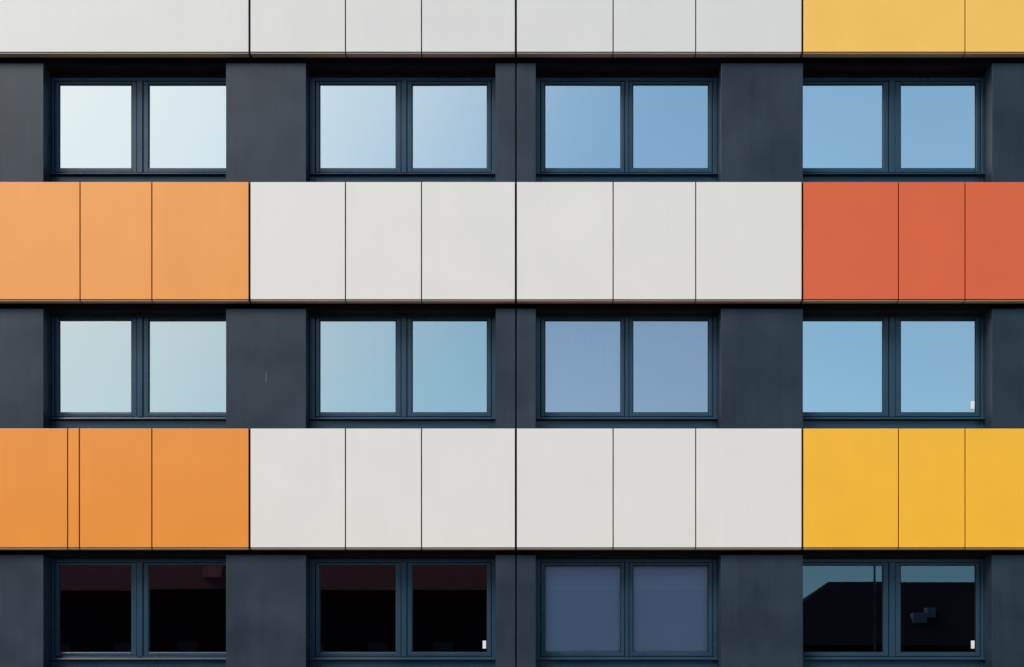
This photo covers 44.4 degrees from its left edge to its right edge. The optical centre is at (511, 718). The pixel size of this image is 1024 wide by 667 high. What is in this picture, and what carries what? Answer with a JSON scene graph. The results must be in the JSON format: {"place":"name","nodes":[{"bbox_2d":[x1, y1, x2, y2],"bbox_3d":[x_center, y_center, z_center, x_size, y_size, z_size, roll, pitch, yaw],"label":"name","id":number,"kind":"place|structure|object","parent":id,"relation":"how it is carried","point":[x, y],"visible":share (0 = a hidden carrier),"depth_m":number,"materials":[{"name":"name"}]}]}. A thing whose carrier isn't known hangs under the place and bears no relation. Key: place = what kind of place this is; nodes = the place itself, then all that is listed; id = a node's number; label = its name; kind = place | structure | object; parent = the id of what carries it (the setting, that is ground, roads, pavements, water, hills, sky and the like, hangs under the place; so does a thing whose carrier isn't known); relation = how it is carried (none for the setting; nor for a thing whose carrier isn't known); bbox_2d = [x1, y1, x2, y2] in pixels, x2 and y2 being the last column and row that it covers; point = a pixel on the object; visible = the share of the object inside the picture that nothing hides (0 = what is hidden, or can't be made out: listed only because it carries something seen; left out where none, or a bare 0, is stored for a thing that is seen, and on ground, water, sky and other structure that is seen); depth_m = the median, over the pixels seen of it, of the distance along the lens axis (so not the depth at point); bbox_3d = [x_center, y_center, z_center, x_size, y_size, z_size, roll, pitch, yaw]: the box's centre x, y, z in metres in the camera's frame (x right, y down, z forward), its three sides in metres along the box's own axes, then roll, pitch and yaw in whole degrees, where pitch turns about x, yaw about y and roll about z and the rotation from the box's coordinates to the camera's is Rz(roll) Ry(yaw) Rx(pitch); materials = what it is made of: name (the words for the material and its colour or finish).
{"place":"outdoors","nodes":[
{"label":"outdoors","id":0,"kind":"place"},
{"label":"ground","id":1,"kind":"structure","parent":0,"visible":0},
{"bbox_3d":[0.071,-7.321,23.000,26.815,17.942,14.000,0,0,0],"label":"outer shell","id":2,"kind":"object","parent":1,"relation":"on","visible":0},
{"bbox_2d":[0,63,1023,666],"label":"wall piers","id":3,"kind":"object","parent":2,"relation":"attached to","point":[760,351],"depth_m":16.10,"materials":[{"name":"metal"}]},
{"bbox_2d":[51,558,225,666],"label":"frame","id":4,"kind":"object","parent":3,"relation":"attached to","point":[138,663],"visible":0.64,"depth_m":16.37,"materials":[{"name":"grey metal"}]},
{"bbox_2d":[50,562,225,659],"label":"sash","id":5,"kind":"object","parent":4,"relation":"attached to","point":[146,652],"visible":0.69,"depth_m":16.38,"materials":[{"name":"grey metal"}]},
{"bbox_2d":[59,565,225,651],"bbox_3d":[-4.787,-1.431,16.410,2.267,1.144,0.031,0,0,0],"label":"gasket","id":6,"kind":"object","parent":4,"relation":"attached to","point":[131,595],"visible":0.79,"depth_m":16.39,"materials":[{"name":"black rubber"}]},
{"bbox_2d":[51,77,225,182],"bbox_3d":[-4.805,-7.613,16.413,2.420,1.515,0.094,0,0,0],"label":"frame","id":7,"kind":"object","parent":3,"relation":"attached to","point":[138,178],"visible":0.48,"depth_m":16.37,"materials":[{"name":"grey metal"}]},
{"bbox_2d":[60,86,130,167],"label":"glass pane","id":8,"kind":"object","parent":7,"relation":"attached to","point":[95,126],"visible":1,"depth_m":16.41,"materials":[{"name":"glass"}]},
{"bbox_2d":[50,82,225,174],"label":"sash","id":9,"kind":"object","parent":7,"relation":"attached to","point":[133,170],"visible":0.77,"depth_m":16.38,"materials":[{"name":"grey metal"}]},
{"bbox_2d":[59,84,225,168],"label":"gasket","id":10,"kind":"object","parent":7,"relation":"attached to","point":[131,117],"visible":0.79,"depth_m":16.39,"materials":[{"name":"black rubber"}]},
{"bbox_2d":[150,86,225,167],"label":"glass pane","id":11,"kind":"object","parent":7,"relation":"attached to","point":[187,126],"visible":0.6,"depth_m":16.41,"materials":[{"name":"glass"}]},
{"bbox_2d":[51,316,225,427],"bbox_3d":[-4.805,-4.497,16.413,2.420,1.574,0.094,0,0,0],"label":"frame","id":12,"kind":"object","parent":3,"relation":"attached to","point":[138,423],"visible":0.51,"depth_m":16.37,"materials":[{"name":"grey metal"}]},
{"bbox_2d":[60,321,130,411],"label":"glass pane","id":13,"kind":"object","parent":12,"relation":"attached to","point":[95,366],"visible":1,"depth_m":16.41,"materials":[{"name":"glass"}]},
{"bbox_2d":[50,317,225,419],"bbox_3d":[-4.807,-4.567,16.383,2.409,1.353,0.125,0,0,0],"label":"sash","id":14,"kind":"object","parent":12,"relation":"attached to","point":[146,413],"visible":0.77,"depth_m":16.38,"materials":[{"name":"grey metal"}]},
{"bbox_2d":[59,320,225,412],"bbox_3d":[-4.787,-4.601,16.410,2.267,1.221,0.031,0,0,0],"label":"gasket","id":15,"kind":"object","parent":12,"relation":"attached to","point":[131,366],"visible":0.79,"depth_m":16.39,"materials":[{"name":"black rubber"}]},
{"bbox_2d":[150,321,225,411],"bbox_3d":[-4.202,-4.601,16.405,1.076,1.200,0.006,0,0,0],"label":"glass pane","id":16,"kind":"object","parent":12,"relation":"attached to","point":[187,366],"visible":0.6,"depth_m":16.41,"materials":[{"name":"glass"}]},
{"bbox_2d":[57,566,225,656],"bbox_3d":[-4.845,-1.301,18.085,2.342,1.675,3.030,0,0,0],"label":"room","id":17,"kind":"object","parent":3,"relation":"attached to","point":[187,608],"visible":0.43,"depth_m":19.32,"materials":[{"name":"black"}]},
{"bbox_2d":[310,558,495,666],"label":"frame","id":18,"kind":"object","parent":3,"relation":"attached to","point":[402,663],"visible":1,"depth_m":16.37,"materials":[{"name":"grey metal"}]},
{"bbox_2d":[309,562,495,659],"bbox_3d":[-1.428,-1.397,16.383,2.426,1.276,0.125,0,0,0],"label":"sash","id":19,"kind":"object","parent":18,"relation":"attached to","point":[398,610],"visible":1,"depth_m":16.38,"materials":[{"name":"grey metal"}]},
{"bbox_2d":[310,77,495,182],"bbox_3d":[-1.428,-7.613,16.413,2.432,1.515,0.094,0,0,0],"label":"frame","id":20,"kind":"object","parent":3,"relation":"attached to","point":[401,178],"visible":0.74,"depth_m":16.37,"materials":[{"name":"grey metal"}]},
{"bbox_2d":[320,85,394,167],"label":"glass pane","id":21,"kind":"object","parent":20,"relation":"attached to","point":[357,126],"visible":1,"depth_m":16.41,"materials":[{"name":"glass"}]},
{"bbox_2d":[309,82,495,174],"bbox_3d":[-1.428,-7.700,16.383,2.426,1.237,0.125,0,0,0],"label":"sash","id":22,"kind":"object","parent":20,"relation":"attached to","point":[397,171],"visible":1,"depth_m":16.38,"materials":[{"name":"grey metal"}]},
{"bbox_2d":[320,84,486,168],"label":"gasket","id":23,"kind":"object","parent":20,"relation":"attached to","point":[395,122],"visible":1,"depth_m":16.39,"materials":[{"name":"black rubber"}]},
{"bbox_2d":[413,86,486,167],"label":"glass pane","id":24,"kind":"object","parent":20,"relation":"attached to","point":[449,126],"visible":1,"depth_m":16.41,"materials":[{"name":"glass"}]},
{"bbox_2d":[310,316,495,427],"bbox_3d":[-1.428,-4.497,16.413,2.432,1.574,0.094,0,0,0],"label":"frame","id":25,"kind":"object","parent":3,"relation":"attached to","point":[402,423],"visible":0.69,"depth_m":16.37,"materials":[{"name":"grey metal"}]},
{"bbox_2d":[321,321,394,411],"bbox_3d":[-2.014,-4.601,16.405,0.982,1.200,0.004,0,0,0],"label":"glass pane","id":26,"kind":"object","parent":25,"relation":"attached to","point":[357,366],"visible":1,"depth_m":16.41,"materials":[{"name":"blue glass"}]},
{"bbox_2d":[309,317,495,419],"bbox_3d":[-1.428,-4.567,16.383,2.426,1.353,0.125,0,0,0],"label":"sash","id":27,"kind":"object","parent":25,"relation":"attached to","point":[398,368],"visible":1,"depth_m":16.38,"materials":[{"name":"grey metal"}]},
{"bbox_2d":[320,320,486,412],"bbox_3d":[-1.418,-4.601,16.410,2.195,1.221,0.031,0,0,0],"label":"gasket","id":28,"kind":"object","parent":25,"relation":"attached to","point":[395,366],"visible":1,"depth_m":16.39,"materials":[{"name":"black rubber"}]},
{"bbox_2d":[413,321,486,411],"bbox_3d":[-0.814,-4.601,16.405,0.965,1.200,0.003,0,0,0],"label":"glass pane","id":29,"kind":"object","parent":25,"relation":"attached to","point":[449,366],"visible":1,"depth_m":16.41,"materials":[{"name":"blue glass"}]},
{"bbox_2d":[316,563,491,656],"bbox_3d":[-1.428,-1.301,18.085,2.434,1.675,3.030,0,0,0],"label":"room","id":30,"kind":"object","parent":3,"relation":"attached to","point":[358,608],"visible":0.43,"depth_m":19.60,"materials":[{"name":"black"}]},
{"bbox_2d":[401,91,491,172],"bbox_3d":[-1.428,-7.589,18.085,2.434,1.667,3.030,0,0,0],"label":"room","id":31,"kind":"object","parent":3,"relation":"attached to","point":[491,132],"depth_m":18.03,"materials":[{"name":"black"}]},
{"bbox_2d":[491,324,491,416],"bbox_3d":[-1.428,-4.473,18.085,2.434,1.726,3.030,0,0,0],"label":"room","id":32,"kind":"object","parent":3,"relation":"attached to","point":[491,370],"depth_m":19.25,"materials":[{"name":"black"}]},
{"bbox_2d":[0,60,1023,666],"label":"shadow gap backing","id":33,"kind":"object","parent":3,"relation":"attached to","point":[542,66],"visible":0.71,"depth_m":16.19,"materials":[{"name":"black metal"}]},
{"bbox_2d":[540,324,540,416],"bbox_3d":[1.495,-4.473,18.085,2.375,1.726,3.030,0,0,0],"label":"room","id":34,"kind":"object","parent":3,"relation":"attached to","point":[540,370],"depth_m":19.25,"materials":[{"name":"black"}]},
{"bbox_2d":[540,91,540,172],"bbox_3d":[1.495,-7.589,18.085,2.375,1.667,3.030,0,0,0],"label":"room","id":35,"kind":"object","parent":3,"relation":"attached to","point":[540,131],"depth_m":18.02,"materials":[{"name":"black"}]},
{"bbox_2d":[540,563,711,656],"bbox_3d":[1.495,-1.301,18.085,2.375,1.675,3.030,0,0,0],"label":"room","id":36,"kind":"object","parent":3,"relation":"attached to","point":[615,625],"depth_m":19.60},
{"bbox_2d":[536,558,716,666],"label":"frame","id":37,"kind":"object","parent":3,"relation":"attached to","point":[626,663],"visible":0.96,"depth_m":16.37,"materials":[{"name":"grey metal"}]},
{"bbox_2d":[546,566,706,651],"bbox_3d":[1.500,-1.438,16.442,2.185,1.199,0.015,0,0,0],"label":"blind","id":38,"kind":"object","parent":37,"relation":"attached to","point":[599,603],"visible":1,"depth_m":16.44,"materials":[{"name":"fabric"}]},
{"bbox_2d":[536,562,717,659],"bbox_3d":[1.495,-1.397,16.383,2.367,1.276,0.125,0,0,0],"label":"sash","id":39,"kind":"object","parent":37,"relation":"attached to","point":[622,652],"visible":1,"depth_m":16.38,"materials":[{"name":"grey metal"}]},
{"bbox_2d":[545,565,708,651],"bbox_3d":[1.500,-1.431,16.410,2.143,1.144,0.031,0,0,0],"label":"gasket","id":40,"kind":"object","parent":39,"relation":"attached to","point":[620,595],"visible":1,"depth_m":16.39,"materials":[{"name":"black rubber"}]},
{"bbox_2d":[536,77,716,182],"bbox_3d":[1.495,-7.613,16.413,2.373,1.515,0.094,0,0,0],"label":"frame","id":41,"kind":"object","parent":3,"relation":"attached to","point":[626,178],"visible":0.63,"depth_m":16.37,"materials":[{"name":"grey metal"}]},
{"bbox_2d":[546,86,619,167],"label":"glass pane","id":42,"kind":"object","parent":41,"relation":"attached to","point":[582,126],"visible":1,"depth_m":16.41,"materials":[{"name":"glass"}]},
{"bbox_2d":[536,82,717,174],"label":"sash","id":43,"kind":"object","parent":41,"relation":"attached to","point":[621,171],"visible":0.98,"depth_m":16.38,"materials":[{"name":"grey metal"}]},
{"bbox_2d":[545,84,708,168],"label":"gasket","id":44,"kind":"object","parent":41,"relation":"attached to","point":[620,119],"visible":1,"depth_m":16.39,"materials":[{"name":"black rubber"}]},
{"bbox_2d":[633,85,707,167],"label":"glass pane","id":45,"kind":"object","parent":41,"relation":"attached to","point":[670,126],"visible":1,"depth_m":16.41,"materials":[{"name":"blue glass"}]},
{"bbox_2d":[536,316,716,427],"bbox_3d":[1.495,-4.497,16.413,2.373,1.574,0.094,0,0,0],"label":"frame","id":46,"kind":"object","parent":3,"relation":"attached to","point":[626,423],"visible":0.62,"depth_m":16.37,"materials":[{"name":"grey metal"}]},
{"bbox_2d":[546,321,619,411],"bbox_3d":[0.927,-4.601,16.405,0.978,1.200,0.004,0,0,0],"label":"glass pane","id":47,"kind":"object","parent":46,"relation":"attached to","point":[582,366],"visible":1,"depth_m":16.41,"materials":[{"name":"blue glass"}]},
{"bbox_2d":[536,317,717,419],"bbox_3d":[1.495,-4.567,16.383,2.367,1.353,0.125,0,0,0],"label":"sash","id":48,"kind":"object","parent":46,"relation":"attached to","point":[622,413],"visible":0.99,"depth_m":16.38,"materials":[{"name":"grey metal"}]},
{"bbox_2d":[545,320,708,412],"bbox_3d":[1.500,-4.601,16.410,2.143,1.221,0.031,0,0,0],"label":"gasket","id":49,"kind":"object","parent":46,"relation":"attached to","point":[620,366],"visible":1,"depth_m":16.39,"materials":[{"name":"black rubber"}]},
{"bbox_2d":[633,321,707,411],"bbox_3d":[2.074,-4.601,16.405,0.973,1.200,0.004,0,0,0],"label":"glass pane","id":50,"kind":"object","parent":46,"relation":"attached to","point":[670,366],"visible":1,"depth_m":16.41,"materials":[{"name":"blue glass"}]},
{"bbox_2d":[803,566,977,656],"bbox_3d":[4.949,-1.301,18.085,2.426,1.675,3.030,0,0,0],"label":"room","id":51,"kind":"object","parent":3,"relation":"attached to","point":[842,608],"visible":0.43,"depth_m":19.34,"materials":[{"name":"black"}]},
{"bbox_2d":[803,558,983,666],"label":"frame","id":52,"kind":"object","parent":3,"relation":"attached to","point":[891,642],"visible":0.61,"depth_m":16.37,"materials":[{"name":"grey metal"}]},
{"bbox_2d":[803,565,975,652],"bbox_3d":[4.917,-1.431,16.410,2.297,1.144,0.031,0,0,0],"label":"gasket","id":53,"kind":"object","parent":52,"relation":"attached to","point":[900,594],"visible":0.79,"depth_m":16.39,"materials":[{"name":"black rubber"}]},
{"bbox_2d":[803,562,984,659],"bbox_3d":[4.938,-1.397,16.383,2.440,1.276,0.125,0,0,0],"label":"sash","id":54,"kind":"object","parent":52,"relation":"attached to","point":[897,609],"visible":0.79,"depth_m":16.38,"materials":[{"name":"grey metal"}]},
{"bbox_2d":[803,77,983,182],"bbox_3d":[4.936,-7.613,16.413,2.451,1.515,0.094,0,0,0],"label":"frame","id":55,"kind":"object","parent":3,"relation":"attached to","point":[891,81],"visible":0.43,"depth_m":16.37,"materials":[{"name":"black metal"}]},
{"bbox_2d":[803,85,881,167],"bbox_3d":[4.311,-7.735,16.405,1.063,1.084,0.004,0,0,0],"label":"glass pane","id":56,"kind":"object","parent":55,"relation":"attached to","point":[842,126],"visible":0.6,"depth_m":16.41,"materials":[{"name":"blue glass"}]},
{"bbox_2d":[803,84,975,168],"bbox_3d":[4.917,-7.735,16.410,2.297,1.105,0.031,0,0,0],"label":"gasket","id":57,"kind":"object","parent":55,"relation":"attached to","point":[900,119],"visible":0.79,"depth_m":16.39,"materials":[{"name":"black rubber"}]},
{"bbox_2d":[803,82,984,174],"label":"sash","id":58,"kind":"object","parent":55,"relation":"attached to","point":[899,171],"visible":0.78,"depth_m":16.38,"materials":[{"name":"grey metal"}]},
{"bbox_2d":[901,86,974,167],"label":"glass pane","id":59,"kind":"object","parent":55,"relation":"attached to","point":[937,126],"visible":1,"depth_m":16.41,"materials":[{"name":"glass"}]},
{"bbox_2d":[803,316,983,427],"bbox_3d":[4.936,-4.497,16.413,2.451,1.574,0.094,0,0,0],"label":"frame","id":60,"kind":"object","parent":3,"relation":"attached to","point":[891,411],"visible":0.46,"depth_m":16.37,"materials":[{"name":"grey metal"}]},
{"bbox_2d":[803,321,881,411],"bbox_3d":[4.311,-4.601,16.405,1.063,1.200,0.002,0,0,0],"label":"glass pane","id":61,"kind":"object","parent":60,"relation":"attached to","point":[842,366],"visible":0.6,"depth_m":16.41,"materials":[{"name":"blue glass"}]},
{"bbox_2d":[803,320,975,412],"bbox_3d":[4.917,-4.601,16.410,2.297,1.221,0.031,0,0,0],"label":"gasket","id":62,"kind":"object","parent":60,"relation":"attached to","point":[900,366],"visible":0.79,"depth_m":16.39,"materials":[{"name":"black rubber"}]},
{"bbox_2d":[803,317,984,419],"bbox_3d":[4.938,-4.567,16.383,2.440,1.353,0.125,0,0,0],"label":"sash","id":63,"kind":"object","parent":60,"relation":"attached to","point":[897,368],"visible":0.73,"depth_m":16.38,"materials":[{"name":"grey metal"}]},
{"bbox_2d":[901,321,974,411],"bbox_3d":[5.571,-4.601,16.405,0.969,1.200,0.002,0,0,0],"label":"glass pane","id":64,"kind":"object","parent":60,"relation":"attached to","point":[937,366],"visible":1,"depth_m":16.41,"materials":[{"name":"blue glass"}]},
{"bbox_2d":[971,401,974,408],"bbox_3d":[6.026,-4.093,16.397,0.046,0.105,0.008,0,0,0],"label":"window contact tag","id":65,"kind":"object","parent":64,"relation":"attached to","point":[972,404],"depth_m":16.39,"materials":[{"name":"white plastic"}]},
{"bbox_2d":[0,0,1023,549],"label":"cladding substructure","id":66,"kind":"object","parent":2,"relation":"attached to","point":[516,230],"visible":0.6,"depth_m":16.13,"materials":[{"name":"black metal"}]},
{"bbox_2d":[0,429,67,547],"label":"cladding panel","id":67,"kind":"structure","parent":66,"relation":"attached to","point":[33,488],"depth_m":16.00,"materials":[{"name":"orange metal"}]},
{"bbox_2d":[0,182,79,299],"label":"cladding panel","id":68,"kind":"structure","parent":66,"relation":"attached to","point":[39,240],"depth_m":16.00,"materials":[{"name":"orange metal"}]},
{"bbox_2d":[68,429,78,547],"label":"cladding panel","id":69,"kind":"structure","parent":66,"relation":"attached to","point":[73,488],"depth_m":16.00,"materials":[{"name":"orange metal"}]},
{"bbox_2d":[80,429,151,547],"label":"cladding panel","id":70,"kind":"structure","parent":66,"relation":"attached to","point":[115,488],"depth_m":16.00,"materials":[{"name":"orange metal"}]},
{"bbox_2d":[81,182,151,299],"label":"cladding panel","id":71,"kind":"structure","parent":66,"relation":"attached to","point":[116,240],"depth_m":16.00,"materials":[{"name":"orange metal"}]},
{"bbox_2d":[0,0,248,52],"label":"cladding panel","id":72,"kind":"structure","parent":66,"relation":"attached to","point":[124,26],"depth_m":16.00,"materials":[{"name":"white metal"}]},
{"bbox_2d":[152,429,248,547],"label":"cladding panel","id":73,"kind":"structure","parent":66,"relation":"attached to","point":[200,488],"depth_m":16.00,"materials":[{"name":"orange metal"}]},
{"bbox_2d":[152,182,248,299],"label":"cladding panel","id":74,"kind":"structure","parent":66,"relation":"attached to","point":[200,240],"depth_m":16.00,"materials":[{"name":"orange metal"}]},
{"bbox_2d":[251,429,344,547],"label":"cladding panel","id":75,"kind":"structure","parent":66,"relation":"attached to","point":[297,488],"depth_m":16.00,"materials":[{"name":"white metal"}]},
{"bbox_2d":[251,182,344,299],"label":"cladding panel","id":76,"kind":"structure","parent":66,"relation":"attached to","point":[297,240],"depth_m":16.00,"materials":[{"name":"white metal"}]},
{"bbox_2d":[251,0,344,52],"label":"cladding panel","id":77,"kind":"structure","parent":66,"relation":"attached to","point":[297,26],"depth_m":16.00,"materials":[{"name":"white metal"}]},
{"bbox_2d":[346,429,420,547],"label":"cladding panel","id":78,"kind":"structure","parent":66,"relation":"attached to","point":[383,488],"depth_m":16.00,"materials":[{"name":"white metal"}]},
{"bbox_2d":[346,182,420,299],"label":"cladding panel","id":79,"kind":"structure","parent":66,"relation":"attached to","point":[383,240],"depth_m":16.00,"materials":[{"name":"white metal"}]},
{"bbox_2d":[346,0,420,52],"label":"cladding panel","id":80,"kind":"structure","parent":66,"relation":"attached to","point":[383,26],"depth_m":16.00,"materials":[{"name":"white metal"}]},
{"bbox_2d":[422,429,514,547],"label":"cladding panel","id":81,"kind":"structure","parent":66,"relation":"attached to","point":[468,488],"depth_m":16.00,"materials":[{"name":"white metal"}]},
{"bbox_2d":[422,182,514,299],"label":"cladding panel","id":82,"kind":"structure","parent":66,"relation":"attached to","point":[468,240],"depth_m":16.00,"materials":[{"name":"white metal"}]},
{"bbox_2d":[422,0,514,52],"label":"cladding panel","id":83,"kind":"structure","parent":66,"relation":"attached to","point":[468,26],"depth_m":16.00,"materials":[{"name":"white metal"}]},
{"bbox_2d":[0,53,1023,549],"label":"drip trim","id":84,"kind":"structure","parent":66,"relation":"attached to","point":[510,301],"depth_m":16.02,"materials":[{"name":"black metal"}]},
{"bbox_2d":[0,183,1023,429],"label":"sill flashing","id":85,"kind":"object","parent":66,"relation":"attached to","point":[516,183],"visible":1,"depth_m":16.05,"materials":[{"name":"grey metal"}]},
{"bbox_2d":[517,429,612,547],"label":"cladding panel","id":86,"kind":"structure","parent":66,"relation":"attached to","point":[564,488],"depth_m":16.00,"materials":[{"name":"white metal"}]},
{"bbox_2d":[517,182,612,299],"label":"cladding panel","id":87,"kind":"structure","parent":66,"relation":"attached to","point":[564,240],"depth_m":16.00,"materials":[{"name":"white metal"}]},
{"bbox_2d":[517,0,612,52],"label":"cladding panel","id":88,"kind":"structure","parent":66,"relation":"attached to","point":[564,26],"depth_m":16.00,"materials":[{"name":"white metal"}]},
{"bbox_2d":[614,429,694,547],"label":"cladding panel","id":89,"kind":"structure","parent":66,"relation":"attached to","point":[654,488],"depth_m":16.00,"materials":[{"name":"white metal"}]},
{"bbox_2d":[614,182,694,299],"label":"cladding panel","id":90,"kind":"structure","parent":66,"relation":"attached to","point":[654,240],"depth_m":16.00,"materials":[{"name":"white metal"}]},
{"bbox_2d":[614,0,694,52],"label":"cladding panel","id":91,"kind":"structure","parent":66,"relation":"attached to","point":[654,26],"depth_m":16.00,"materials":[{"name":"white metal"}]},
{"bbox_2d":[696,429,800,547],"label":"cladding panel","id":92,"kind":"structure","parent":66,"relation":"attached to","point":[748,488],"depth_m":16.00,"materials":[{"name":"white metal"}]},
{"bbox_2d":[696,182,800,299],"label":"cladding panel","id":93,"kind":"structure","parent":66,"relation":"attached to","point":[748,240],"depth_m":16.00,"materials":[{"name":"white metal"}]},
{"bbox_2d":[696,0,800,52],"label":"cladding panel","id":94,"kind":"structure","parent":66,"relation":"attached to","point":[748,26],"depth_m":16.00,"materials":[{"name":"white metal"}]},
{"bbox_2d":[803,429,897,547],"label":"cladding panel","id":95,"kind":"structure","parent":66,"relation":"attached to","point":[850,488],"depth_m":16.00,"materials":[{"name":"yellow metal"}]},
{"bbox_2d":[803,182,897,299],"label":"cladding panel","id":96,"kind":"structure","parent":66,"relation":"attached to","point":[850,240],"depth_m":16.00,"materials":[{"name":"metal"}]},
{"bbox_2d":[803,0,964,52],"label":"cladding panel","id":97,"kind":"structure","parent":66,"relation":"attached to","point":[883,26],"depth_m":16.00,"materials":[{"name":"yellow metal"}]},
{"bbox_2d":[899,429,964,547],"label":"cladding panel","id":98,"kind":"structure","parent":66,"relation":"attached to","point":[931,488],"depth_m":16.00,"materials":[{"name":"yellow metal"}]},
{"bbox_2d":[899,182,964,299],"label":"cladding panel","id":99,"kind":"structure","parent":66,"relation":"attached to","point":[931,240],"depth_m":16.00,"materials":[{"name":"red metal"}]},
{"bbox_2d":[965,429,1023,547],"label":"cladding panel","id":100,"kind":"structure","parent":66,"relation":"attached to","point":[994,488],"depth_m":16.00,"materials":[{"name":"yellow metal"}]},
{"bbox_2d":[965,182,1023,299],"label":"cladding panel","id":101,"kind":"structure","parent":66,"relation":"attached to","point":[994,240],"depth_m":16.00,"materials":[{"name":"metal"}]},
{"bbox_2d":[965,0,1023,52],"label":"cladding panel","id":102,"kind":"structure","parent":66,"relation":"attached to","point":[994,26],"depth_m":16.00,"materials":[{"name":"yellow metal"}]},
{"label":"glass pane","id":103,"kind":"object","parent":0,"visible":0},
{"bbox_2d":[971,641,974,648],"bbox_3d":[6.026,-0.961,16.397,0.046,0.105,0.008,0,0,0],"label":"window contact tag","id":104,"kind":"object","parent":103,"relation":"attached to","point":[972,644],"depth_m":16.39,"materials":[{"name":"white plastic"}]}
]}

